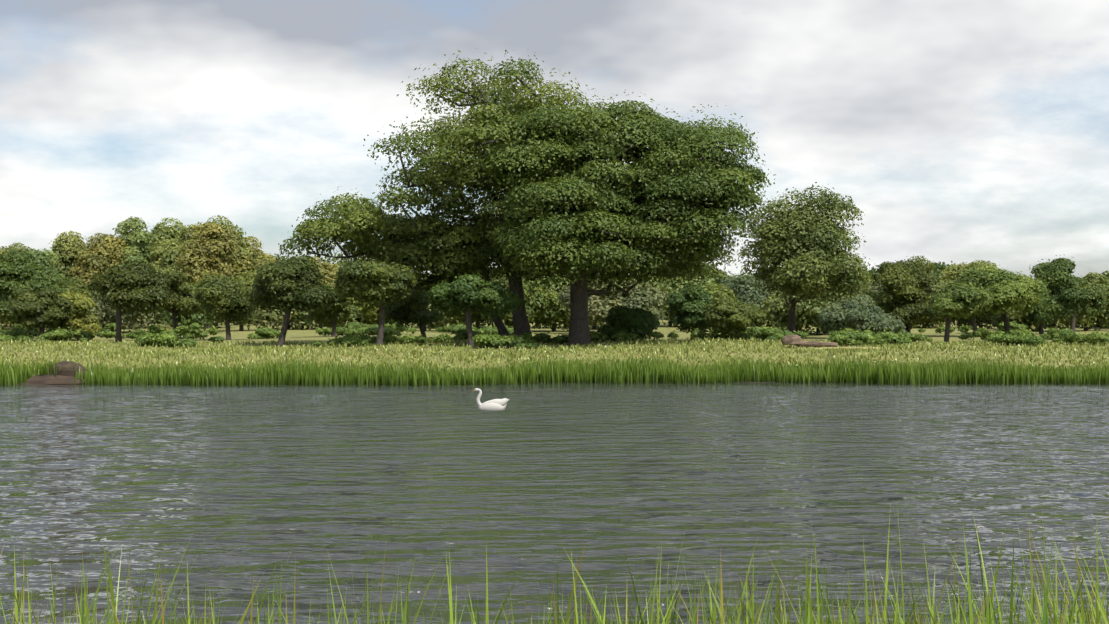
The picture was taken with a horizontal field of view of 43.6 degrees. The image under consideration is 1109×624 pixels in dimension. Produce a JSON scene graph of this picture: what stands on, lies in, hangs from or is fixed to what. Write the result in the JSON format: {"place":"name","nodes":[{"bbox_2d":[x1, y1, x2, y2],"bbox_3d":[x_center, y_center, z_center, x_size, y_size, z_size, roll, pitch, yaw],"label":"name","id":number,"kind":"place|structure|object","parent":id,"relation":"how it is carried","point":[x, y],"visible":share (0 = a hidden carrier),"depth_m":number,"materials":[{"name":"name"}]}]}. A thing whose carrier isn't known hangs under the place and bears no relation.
{"place":"outdoors","nodes":[
{"label":"outdoors","id":0,"kind":"place"},
{"bbox_2d":[0,383,1108,623],"bbox_3d":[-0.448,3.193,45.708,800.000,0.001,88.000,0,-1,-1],"label":"pond water","id":1,"kind":"structure","parent":0,"point":[238,491],"depth_m":21.36,"materials":[{"name":"grey liquid"}]},
{"bbox_2d":[473,388,509,410],"bbox_3d":[-2.057,2.868,44.674,1.218,0.828,0.460,0,-1,-1],"label":"swan","id":2,"kind":"object","parent":1,"relation":"on","point":[496,405],"visible":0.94,"depth_m":44.54,"materials":[{"name":"white"}]},
{"bbox_2d":[0,352,1108,385],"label":"reed bank","id":3,"kind":"structure","parent":1,"relation":"in","point":[605,371],"depth_m":68.41,"materials":[{"name":"plant"}]},
{"bbox_2d":[0,337,1108,372],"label":"meadow grass","id":4,"kind":"structure","parent":0,"point":[561,349],"depth_m":81.46,"materials":[{"name":"plant"}]},
{"bbox_2d":[85,259,172,342],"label":"tree","id":5,"kind":"object","parent":4,"relation":"on","point":[134,285],"visible":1,"depth_m":97.73,"materials":[{"name":"green plant"}]},
{"bbox_2d":[244,253,346,346],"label":"tree","id":6,"kind":"object","parent":4,"relation":"on","point":[289,284],"visible":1,"depth_m":94.44,"materials":[{"name":"green plant"}]},
{"bbox_2d":[333,256,418,345],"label":"tree","id":7,"kind":"object","parent":4,"relation":"on","point":[380,283],"visible":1,"depth_m":90.88,"materials":[{"name":"green plant"}]},
{"bbox_2d":[278,187,509,336],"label":"oak tree","id":8,"kind":"object","parent":4,"relation":"on","point":[366,221],"visible":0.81,"depth_m":97.96,"materials":[{"name":"green plant"}]},
{"bbox_2d":[427,272,521,346],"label":"tree","id":9,"kind":"object","parent":4,"relation":"on","point":[467,294],"visible":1,"depth_m":90.91,"materials":[{"name":"green plant"}]},
{"bbox_2d":[458,90,775,345],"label":"oak tree","id":10,"kind":"object","parent":4,"relation":"on","point":[671,221],"visible":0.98,"depth_m":91.17,"materials":[{"name":"green plant"}]},
{"bbox_2d":[596,302,659,340],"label":"bush","id":11,"kind":"object","parent":4,"relation":"on","point":[619,319],"visible":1,"depth_m":98.65,"materials":[{"name":"green plant"}]},
{"bbox_2d":[796,341,837,346],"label":"fallen log","id":12,"kind":"object","parent":4,"relation":"on","point":[815,344],"visible":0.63,"depth_m":88.65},
{"bbox_2d":[829,329,875,346],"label":"bracken bush","id":13,"kind":"object","parent":4,"relation":"on","point":[854,337],"visible":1,"depth_m":89.88,"materials":[{"name":"green plant"}]},
{"bbox_2d":[0,315,1108,384],"bbox_3d":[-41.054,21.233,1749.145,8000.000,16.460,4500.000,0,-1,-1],"label":"ground","id":14,"kind":"structure","parent":0,"point":[309,335],"depth_m":86.48,"materials":[{"name":"plant"}]},
{"bbox_2d":[0,243,29,261],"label":"poplar tree","id":15,"kind":"object","parent":14,"relation":"on","point":[3,249],"visible":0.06,"depth_m":182.17,"materials":[{"name":"green plant"}]},
{"bbox_2d":[5,327,45,337],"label":"bracken bush","id":16,"kind":"object","parent":14,"relation":"on","point":[34,332],"visible":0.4,"depth_m":112.98,"materials":[{"name":"green plant"}]},
{"bbox_2d":[0,244,69,328],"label":"tree","id":17,"kind":"object","parent":14,"relation":"on","point":[13,275],"visible":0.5,"depth_m":109.94,"materials":[{"name":"green plant"}]},
{"bbox_2d":[14,247,61,269],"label":"poplar tree","id":18,"kind":"object","parent":14,"relation":"on","point":[38,256],"visible":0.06,"depth_m":163.64,"materials":[{"name":"green plant"}]},
{"bbox_2d":[5,285,74,335],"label":"tree","id":19,"kind":"object","parent":14,"relation":"on","point":[42,309],"visible":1,"depth_m":102.07,"materials":[{"name":"green plant"}]},
{"bbox_2d":[0,327,90,342],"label":"bracken bush","id":20,"kind":"object","parent":14,"relation":"on","point":[82,335],"visible":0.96,"depth_m":100.98,"materials":[{"name":"green plant"}]},
{"bbox_2d":[22,374,84,384],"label":"mud bank","id":21,"kind":"structure","parent":14,"relation":"on","point":[47,379],"depth_m":67.35,"materials":[{"name":"soil"}]},
{"bbox_2d":[22,359,86,374],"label":"tussock grass","id":22,"kind":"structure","parent":21,"relation":"on","point":[43,368],"depth_m":67.81,"materials":[{"name":"plant"}]},
{"bbox_2d":[47,361,87,378],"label":"rock","id":23,"kind":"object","parent":21,"relation":"on","point":[65,370],"depth_m":67.73,"materials":[{"name":"stone"}]},
{"bbox_2d":[45,231,89,277],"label":"poplar tree","id":24,"kind":"object","parent":14,"relation":"on","point":[66,250],"visible":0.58,"depth_m":170.21,"materials":[{"name":"green plant"}]},
{"bbox_2d":[53,272,92,298],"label":"tree","id":25,"kind":"object","parent":14,"relation":"on","point":[76,285],"visible":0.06,"depth_m":157.00,"materials":[{"name":"green plant"}]},
{"bbox_2d":[48,291,100,340],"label":"tree","id":26,"kind":"object","parent":14,"relation":"on","point":[83,318],"visible":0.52,"depth_m":106.30,"materials":[{"name":"green plant"}]},
{"bbox_2d":[70,233,127,297],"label":"poplar tree","id":27,"kind":"object","parent":14,"relation":"on","point":[98,260],"visible":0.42,"depth_m":169.72,"materials":[{"name":"green plant"}]},
{"bbox_2d":[74,331,135,338],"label":"bracken bush","id":28,"kind":"object","parent":14,"relation":"on","point":[112,334],"visible":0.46,"depth_m":109.94,"materials":[{"name":"green plant"}]},
{"bbox_2d":[89,292,154,332],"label":"tree","id":29,"kind":"object","parent":14,"relation":"on","point":[105,316],"visible":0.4,"depth_m":135.07,"materials":[{"name":"green plant"}]},
{"bbox_2d":[107,216,158,265],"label":"poplar tree","id":30,"kind":"object","parent":14,"relation":"on","point":[138,241],"visible":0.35,"depth_m":173.06,"materials":[{"name":"green plant"}]},
{"bbox_2d":[133,260,171,325],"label":"tree","id":31,"kind":"object","parent":14,"relation":"on","point":[153,320],"depth_m":153.41,"materials":[{"name":"green plant"}]},
{"bbox_2d":[104,266,206,338],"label":"tree","id":32,"kind":"object","parent":14,"relation":"on","point":[183,301],"visible":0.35,"depth_m":115.69,"materials":[{"name":"green plant"}]},
{"bbox_2d":[140,324,178,335],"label":"bracken bush","id":33,"kind":"object","parent":14,"relation":"on","point":[156,329],"visible":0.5,"depth_m":101.64,"materials":[{"name":"green plant"}]},
{"bbox_2d":[134,328,196,347],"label":"bracken bush","id":34,"kind":"object","parent":14,"relation":"on","point":[146,338],"visible":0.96,"depth_m":91.49,"materials":[{"name":"green plant"}]},
{"bbox_2d":[148,217,186,322],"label":"poplar tree","id":35,"kind":"object","parent":14,"relation":"on","point":[164,233],"visible":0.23,"depth_m":180.01,"materials":[{"name":"green plant"}]},
{"bbox_2d":[147,239,192,323],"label":"poplar tree","id":36,"kind":"object","parent":14,"relation":"on","point":[168,253],"visible":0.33,"depth_m":171.92,"materials":[{"name":"green plant"}]},
{"bbox_2d":[155,225,223,273],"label":"poplar tree","id":37,"kind":"object","parent":14,"relation":"on","point":[183,237],"visible":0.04,"depth_m":174.74,"materials":[{"name":"green plant"}]},
{"bbox_2d":[155,282,224,331],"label":"tree","id":38,"kind":"object","parent":14,"relation":"on","point":[191,319],"visible":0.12,"depth_m":130.86,"materials":[{"name":"green plant"}]},
{"bbox_2d":[174,323,224,342],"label":"bracken bush","id":39,"kind":"object","parent":14,"relation":"on","point":[192,328],"visible":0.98,"depth_m":100.81,"materials":[{"name":"green plant"}]},
{"bbox_2d":[174,222,241,284],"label":"poplar tree","id":40,"kind":"object","parent":14,"relation":"on","point":[211,243],"visible":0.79,"depth_m":164.77,"materials":[{"name":"green plant"}]},
{"bbox_2d":[192,272,258,339],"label":"tree","id":41,"kind":"object","parent":14,"relation":"on","point":[222,297],"visible":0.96,"depth_m":110.17,"materials":[{"name":"green plant"}]},
{"bbox_2d":[202,215,255,322],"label":"poplar tree","id":42,"kind":"object","parent":14,"relation":"on","point":[241,237],"visible":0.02,"depth_m":180.54,"materials":[{"name":"green plant"}]},
{"bbox_2d":[224,236,275,278],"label":"poplar tree","id":43,"kind":"object","parent":14,"relation":"on","point":[259,257],"visible":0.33,"depth_m":180.63,"materials":[{"name":"green plant"}]},
{"bbox_2d":[232,267,282,324],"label":"tree","id":44,"kind":"object","parent":14,"relation":"on","point":[246,280],"visible":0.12,"depth_m":162.68,"materials":[{"name":"green plant"}]},
{"bbox_2d":[247,327,286,338],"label":"bracken bush","id":45,"kind":"object","parent":14,"relation":"on","point":[264,333],"visible":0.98,"depth_m":114.50,"materials":[{"name":"green plant"}]},
{"bbox_2d":[239,304,363,329],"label":"tree belt","id":46,"kind":"object","parent":14,"relation":"on","point":[272,318],"visible":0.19,"depth_m":140.73,"materials":[{"name":"green plant"}]},
{"bbox_2d":[267,252,351,269],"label":"hedge tree","id":47,"kind":"object","parent":14,"relation":"on","point":[302,256],"depth_m":219.37,"materials":[{"name":"green plant"}]},
{"bbox_2d":[281,308,353,329],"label":"tree","id":48,"kind":"object","parent":14,"relation":"on","point":[305,324],"visible":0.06,"depth_m":141.89,"materials":[{"name":"green plant"}]},
{"bbox_2d":[305,256,338,286],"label":"poplar tree","id":49,"kind":"object","parent":14,"relation":"on","point":[330,272],"visible":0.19,"depth_m":181.58,"materials":[{"name":"green plant"}]},
{"bbox_2d":[303,280,359,336],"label":"tree","id":50,"kind":"object","parent":14,"relation":"on","point":[340,314],"visible":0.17,"depth_m":117.14,"materials":[{"name":"green plant"}]},
{"bbox_2d":[315,327,352,335],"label":"bracken bush","id":51,"kind":"object","parent":14,"relation":"on","point":[328,331],"visible":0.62,"depth_m":122.93,"materials":[{"name":"green plant"}]},
{"bbox_2d":[312,333,372,346],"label":"bracken bush","id":52,"kind":"object","parent":14,"relation":"on","point":[348,339],"visible":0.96,"depth_m":92.42,"materials":[{"name":"green plant"}]},
{"bbox_2d":[343,324,407,337],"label":"bracken bush","id":53,"kind":"object","parent":14,"relation":"on","point":[373,330],"visible":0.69,"depth_m":113.41,"materials":[{"name":"green plant"}]},
{"bbox_2d":[347,297,412,326],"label":"tree","id":54,"kind":"object","parent":14,"relation":"on","point":[369,313],"visible":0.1,"depth_m":154.50,"materials":[{"name":"green plant"}]},
{"bbox_2d":[378,284,442,337],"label":"tree","id":55,"kind":"object","parent":14,"relation":"on","point":[415,311],"visible":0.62,"depth_m":108.08,"materials":[{"name":"green plant"}]},
{"bbox_2d":[371,332,452,343],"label":"bracken bush","id":56,"kind":"object","parent":14,"relation":"on","point":[409,338],"visible":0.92,"depth_m":96.30,"materials":[{"name":"green plant"}]},
{"bbox_2d":[410,301,472,330],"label":"tree belt","id":57,"kind":"object","parent":14,"relation":"on","point":[452,319],"visible":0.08,"depth_m":143.24,"materials":[{"name":"green plant"}]},
{"bbox_2d":[435,323,480,334],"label":"bracken bush","id":58,"kind":"object","parent":14,"relation":"on","point":[453,327],"visible":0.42,"depth_m":116.07,"materials":[{"name":"green plant"}]},
{"bbox_2d":[453,329,484,340],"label":"bracken bush","id":59,"kind":"object","parent":14,"relation":"on","point":[461,335],"visible":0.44,"depth_m":101.75,"materials":[{"name":"green plant"}]},
{"bbox_2d":[440,272,534,328],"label":"tree","id":60,"kind":"object","parent":14,"relation":"on","point":[478,318],"visible":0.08,"depth_m":132.20,"materials":[{"name":"green plant"}]},
{"bbox_2d":[363,49,638,337],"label":"tall oak tree","id":61,"kind":"object","parent":14,"relation":"on","point":[458,172],"visible":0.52,"depth_m":96.12,"materials":[{"name":"green plant"}]},
{"bbox_2d":[477,325,531,335],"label":"bracken bush","id":62,"kind":"object","parent":14,"relation":"on","point":[492,330],"visible":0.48,"depth_m":124.98,"materials":[{"name":"green plant"}]},
{"bbox_2d":[472,332,538,348],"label":"bracken bush","id":63,"kind":"object","parent":14,"relation":"on","point":[495,340],"visible":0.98,"depth_m":89.95,"materials":[{"name":"green plant"}]},
{"bbox_2d":[493,275,564,328],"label":"tree","id":64,"kind":"object","parent":14,"relation":"on","point":[543,304],"visible":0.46,"depth_m":140.00,"materials":[{"name":"green plant"}]},
{"bbox_2d":[519,330,567,343],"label":"bracken bush","id":65,"kind":"object","parent":14,"relation":"on","point":[545,338],"visible":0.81,"depth_m":96.99,"materials":[{"name":"green plant"}]},
{"bbox_2d":[530,275,569,331],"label":"tree","id":66,"kind":"object","parent":14,"relation":"on","point":[563,314],"visible":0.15,"depth_m":143.73,"materials":[{"name":"green plant"}]},
{"bbox_2d":[0,505,1108,623],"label":"reeds","id":67,"kind":"object","parent":14,"relation":"on","point":[1096,617],"visible":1,"depth_m":5.66,"materials":[{"name":"plant"}]},
{"bbox_2d":[559,329,645,341],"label":"bracken bush","id":68,"kind":"object","parent":14,"relation":"on","point":[620,336],"visible":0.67,"depth_m":98.08,"materials":[{"name":"green plant"}]},
{"bbox_2d":[556,273,668,327],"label":"tree belt","id":69,"kind":"object","parent":14,"relation":"on","point":[599,306],"visible":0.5,"depth_m":131.55,"materials":[{"name":"green plant"}]},
{"bbox_2d":[641,275,719,326],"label":"tree belt","id":70,"kind":"object","parent":14,"relation":"on","point":[672,289],"visible":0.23,"depth_m":161.95,"materials":[{"name":"green plant"}]},
{"bbox_2d":[663,282,713,338],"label":"tree","id":71,"kind":"object","parent":14,"relation":"on","point":[688,310],"visible":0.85,"depth_m":107.15,"materials":[{"name":"green plant"}]},
{"bbox_2d":[631,261,759,313],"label":"hedge tree","id":72,"kind":"object","parent":14,"relation":"on","point":[717,279],"visible":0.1,"depth_m":228.57,"materials":[{"name":"green plant"}]},
{"bbox_2d":[650,328,754,340],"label":"bracken bush","id":73,"kind":"object","parent":14,"relation":"on","point":[673,335],"visible":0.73,"depth_m":104.86,"materials":[{"name":"green plant"}]},
{"bbox_2d":[702,283,742,331],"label":"tree","id":74,"kind":"object","parent":14,"relation":"on","point":[716,292],"visible":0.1,"depth_m":140.47,"materials":[{"name":"green plant"}]},
{"bbox_2d":[701,296,767,339],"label":"tree","id":75,"kind":"object","parent":14,"relation":"on","point":[725,316],"visible":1,"depth_m":103.41,"materials":[{"name":"green plant"}]},
{"bbox_2d":[713,271,780,326],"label":"tree","id":76,"kind":"object","parent":14,"relation":"on","point":[744,289],"visible":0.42,"depth_m":159.21,"materials":[{"name":"green plant"}]},
{"bbox_2d":[747,325,794,341],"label":"bracken bush","id":77,"kind":"object","parent":14,"relation":"on","point":[770,333],"visible":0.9,"depth_m":98.92,"materials":[{"name":"green plant"}]},
{"bbox_2d":[761,290,837,334],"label":"tree","id":78,"kind":"object","parent":14,"relation":"on","point":[804,318],"visible":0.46,"depth_m":128.61,"materials":[{"name":"green plant"}]},
{"bbox_2d":[736,182,874,332],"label":"ash tree","id":79,"kind":"object","parent":14,"relation":"on","point":[799,244],"visible":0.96,"depth_m":114.30,"materials":[{"name":"green plant"}]},
{"bbox_2d":[794,328,891,338],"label":"bracken bush","id":80,"kind":"object","parent":14,"relation":"on","point":[802,334],"visible":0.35,"depth_m":99.46,"materials":[{"name":"green plant"}]},
{"bbox_2d":[816,293,906,333],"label":"bush","id":81,"kind":"object","parent":14,"relation":"on","point":[855,312],"visible":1,"depth_m":104.98,"materials":[{"name":"green plant"}]},
{"bbox_2d":[828,330,926,341],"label":"bracken bush","id":82,"kind":"object","parent":14,"relation":"on","point":[911,336],"visible":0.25,"depth_m":96.41,"materials":[{"name":"green plant"}]},
{"bbox_2d":[849,287,914,332],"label":"tree","id":83,"kind":"object","parent":14,"relation":"on","point":[871,293],"depth_m":131.28,"materials":[{"name":"green plant"}]},
{"bbox_2d":[862,329,911,344],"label":"bracken bush","id":84,"kind":"object","parent":14,"relation":"on","point":[887,338],"visible":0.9,"depth_m":94.74,"materials":[{"name":"green plant"}]},
{"bbox_2d":[873,256,939,332],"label":"tree","id":85,"kind":"object","parent":14,"relation":"on","point":[905,290],"visible":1,"depth_m":126.76,"materials":[{"name":"green plant"}]},
{"bbox_2d":[863,260,955,288],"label":"hedge tree","id":86,"kind":"object","parent":14,"relation":"on","point":[939,267],"visible":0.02,"depth_m":217.67,"materials":[{"name":"green plant"}]},
{"bbox_2d":[910,294,950,327],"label":"tree belt","id":87,"kind":"object","parent":14,"relation":"on","point":[916,326],"visible":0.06,"depth_m":152.50,"materials":[{"name":"green plant"}]},
{"bbox_2d":[919,274,954,327],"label":"tree","id":88,"kind":"object","parent":14,"relation":"on","point":[937,287],"visible":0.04,"depth_m":159.46,"materials":[{"name":"green plant"}]},
{"bbox_2d":[918,325,987,332],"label":"bracken bush","id":89,"kind":"object","parent":14,"relation":"on","point":[963,328],"visible":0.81,"depth_m":131.60,"materials":[{"name":"green plant"}]},
{"bbox_2d":[926,280,999,330],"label":"tree","id":90,"kind":"object","parent":14,"relation":"on","point":[931,312],"visible":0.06,"depth_m":122.92,"materials":[{"name":"green plant"}]},
{"bbox_2d":[931,281,995,342],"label":"tree","id":91,"kind":"object","parent":14,"relation":"on","point":[962,299],"visible":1,"depth_m":98.91,"materials":[{"name":"green plant"}]},
{"bbox_2d":[940,260,996,283],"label":"poplar tree","id":92,"kind":"object","parent":14,"relation":"on","point":[953,273],"visible":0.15,"depth_m":180.63,"materials":[{"name":"green plant"}]},
{"bbox_2d":[954,263,1054,331],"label":"tree","id":93,"kind":"object","parent":14,"relation":"on","point":[1009,290],"visible":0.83,"depth_m":102.66,"materials":[{"name":"green plant"}]},
{"bbox_2d":[958,329,1058,340],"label":"bracken bush","id":94,"kind":"object","parent":14,"relation":"on","point":[966,335],"visible":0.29,"depth_m":108.58,"materials":[{"name":"green plant"}]},
{"bbox_2d":[997,321,1027,330],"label":"bracken bush","id":95,"kind":"object","parent":14,"relation":"on","point":[1014,325],"visible":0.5,"depth_m":129.95,"materials":[{"name":"green plant"}]},
{"bbox_2d":[985,332,1045,346],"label":"bracken bush","id":96,"kind":"object","parent":14,"relation":"on","point":[1032,339],"visible":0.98,"depth_m":94.31,"materials":[{"name":"green plant"}]},
{"bbox_2d":[987,310,1050,330],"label":"tree","id":97,"kind":"object","parent":14,"relation":"on","point":[998,320],"visible":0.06,"depth_m":143.95,"materials":[{"name":"green plant"}]},
{"bbox_2d":[971,326,1071,340],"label":"bracken bush","id":98,"kind":"object","parent":14,"relation":"on","point":[982,334],"visible":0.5,"depth_m":102.13,"materials":[{"name":"green plant"}]},
{"bbox_2d":[1015,277,1060,333],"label":"tree","id":99,"kind":"object","parent":14,"relation":"on","point":[1033,318],"visible":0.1,"depth_m":125.00,"materials":[{"name":"green plant"}]},
{"bbox_2d":[1008,278,1098,331],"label":"tree","id":100,"kind":"object","parent":14,"relation":"on","point":[1064,321],"depth_m":137.53,"materials":[{"name":"green plant"}]},
{"bbox_2d":[1029,255,1108,331],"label":"tree","id":101,"kind":"object","parent":14,"relation":"on","point":[1072,296],"visible":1,"depth_m":111.89,"materials":[{"name":"green plant"}]},
{"bbox_2d":[1034,270,1108,283],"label":"hedge tree","id":102,"kind":"object","parent":14,"relation":"on","point":[1102,278],"visible":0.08,"depth_m":220.13,"materials":[{"name":"green plant"}]},
{"bbox_2d":[1047,278,1108,330],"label":"tree","id":103,"kind":"object","parent":14,"relation":"on","point":[1103,316],"visible":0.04,"depth_m":144.39,"materials":[{"name":"green plant"}]},
{"bbox_2d":[1058,328,1108,344],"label":"bracken bush","id":104,"kind":"object","parent":14,"relation":"on","point":[1070,336],"visible":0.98,"depth_m":97.16,"materials":[{"name":"green plant"}]},
{"bbox_2d":[0,0,1108,282],"label":"sky","id":105,"kind":"structure","parent":0,"point":[960,131],"materials":[{"name":"white"}]},
{"bbox_2d":[782,335,801,344],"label":"rock","id":106,"kind":"object","parent":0,"point":[792,340],"visible":1,"depth_m":87.89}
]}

